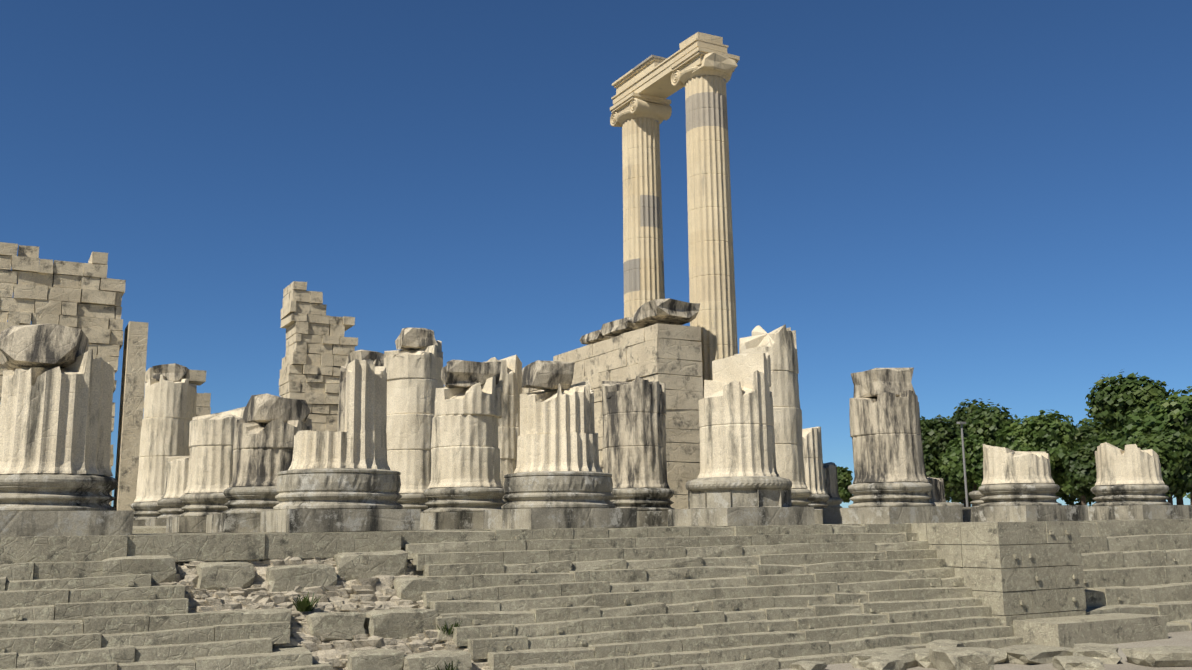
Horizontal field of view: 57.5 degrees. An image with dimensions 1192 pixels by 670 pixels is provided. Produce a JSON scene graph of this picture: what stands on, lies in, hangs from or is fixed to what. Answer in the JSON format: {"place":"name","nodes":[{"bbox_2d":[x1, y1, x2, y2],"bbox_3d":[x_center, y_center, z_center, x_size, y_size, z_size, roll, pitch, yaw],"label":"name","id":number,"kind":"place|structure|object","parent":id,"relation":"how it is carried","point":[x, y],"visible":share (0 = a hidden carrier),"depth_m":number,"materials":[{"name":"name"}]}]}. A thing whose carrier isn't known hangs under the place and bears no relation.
{"place":"outdoors","nodes":[
{"label":"outdoors","id":0,"kind":"place"},
{"bbox_2d":[0,242,702,510],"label":"walls","id":1,"kind":"structure","parent":0,"point":[86,298],"depth_m":45.80,"materials":[{"name":"beige stone"}]},
{"bbox_2d":[580,298,699,344],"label":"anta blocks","id":2,"kind":"structure","parent":1,"relation":"on","point":[665,311],"depth_m":42.06,"materials":[{"name":"stone"}]},
{"bbox_2d":[0,0,1191,507],"label":"sky","id":3,"kind":"structure","parent":0,"point":[985,199],"materials":[{"name":"blue"}]},
{"bbox_2d":[610,47,739,397],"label":"tall columns","id":4,"kind":"structure","parent":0,"point":[699,74],"depth_m":44.71,"materials":[{"name":"stone"}]},
{"bbox_2d":[611,32,727,104],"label":"architrave","id":5,"kind":"object","parent":4,"relation":"on","point":[651,75],"visible":0.67,"depth_m":48.30,"materials":[{"name":"stone"}]},
{"bbox_2d":[779,631,1191,669],"bbox_3d":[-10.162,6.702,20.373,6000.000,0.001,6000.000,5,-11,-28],"label":"ground","id":6,"kind":"structure","parent":0,"point":[1182,638],"depth_m":22.43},
{"bbox_2d":[5,560,443,655],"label":"stones","id":7,"kind":"object","parent":6,"relation":"on","point":[261,568],"depth_m":20.53,"materials":[{"name":"beige stone"}]},
{"bbox_2d":[102,550,473,669],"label":"rubble blocks","id":8,"kind":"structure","parent":7,"relation":"on","point":[401,623],"depth_m":19.93,"materials":[{"name":"beige stone"}]},
{"bbox_2d":[33,550,489,669],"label":"rubble","id":9,"kind":"object","parent":6,"relation":"on","point":[368,596],"visible":0.23,"depth_m":20.02,"materials":[{"name":"stone"}]},
{"bbox_2d":[292,592,461,669],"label":"weeds","id":10,"kind":"object","parent":6,"relation":"on","point":[304,604],"visible":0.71,"depth_m":19.89,"materials":[{"name":"green plant"}]},
{"bbox_2d":[0,519,1191,669],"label":"stairs","id":11,"kind":"structure","parent":6,"relation":"on","point":[774,597],"depth_m":22.52,"materials":[{"name":"stone"}]},
{"bbox_2d":[132,519,1184,534],"bbox_3d":[-18.128,10.792,57.808,66.000,1.225,76.400,5,-11,-28],"label":"stylobate","id":12,"kind":"object","parent":6,"relation":"on","point":[149,530],"visible":0.02,"depth_m":28.53,"materials":[{"name":"stone"}]},
{"bbox_2d":[0,468,1191,536],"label":"column bases","id":13,"kind":"object","parent":12,"relation":"on","point":[292,501],"depth_m":27.04,"materials":[{"name":"stone"}]},
{"bbox_2d":[0,324,946,501],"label":"broken column drums","id":14,"kind":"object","parent":13,"relation":"on","point":[885,427],"depth_m":30.57,"materials":[{"name":"stone"}]},
{"bbox_2d":[0,324,1164,501],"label":"fluted column stumps","id":15,"kind":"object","parent":13,"relation":"on","point":[414,422],"visible":0.79,"depth_m":29.81,"materials":[{"name":"stone"}]},
{"bbox_2d":[790,639,1191,669],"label":"rubble","id":16,"kind":"object","parent":6,"relation":"on","point":[944,654],"visible":1,"depth_m":22.10,"materials":[{"name":"stone"}]},
{"bbox_2d":[904,521,1167,647],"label":"pier","id":17,"kind":"structure","parent":6,"relation":"on","point":[1024,581],"depth_m":26.82,"materials":[{"name":"stone"}]},
{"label":"terrace","id":18,"kind":"structure","parent":0,"visible":0},
{"bbox_2d":[957,422,968,506],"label":"lamp post","id":19,"kind":"object","parent":18,"relation":"on","point":[964,468],"visible":0.85,"depth_m":60.11,"materials":[{"name":"grey metal"}]},
{"bbox_2d":[930,461,1191,506],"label":"trunks","id":20,"kind":"object","parent":18,"relation":"on","point":[1170,500],"depth_m":90.05,"materials":[{"name":"brown plant"}]},
{"bbox_2d":[837,369,1191,502],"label":"leaves","id":21,"kind":"object","parent":20,"relation":"on","point":[1117,393],"visible":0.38,"depth_m":65.95,"materials":[{"name":"green plant"}]},
{"bbox_2d":[844,388,1191,496],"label":"foliage","id":22,"kind":"object","parent":20,"relation":"attached to","point":[1173,426],"visible":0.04,"depth_m":65.74,"materials":[{"name":"green plant"}]},
{"bbox_2d":[920,398,1122,505],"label":"leaves","id":23,"kind":"object","parent":20,"relation":"attached to","point":[1078,469],"visible":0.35,"depth_m":74.09,"materials":[{"name":"green plant"}]},
{"bbox_2d":[920,392,1191,499],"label":"leaves","id":24,"kind":"object","parent":20,"relation":"attached to","point":[954,471],"visible":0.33,"depth_m":63.26,"materials":[{"name":"green plant"}]}
]}

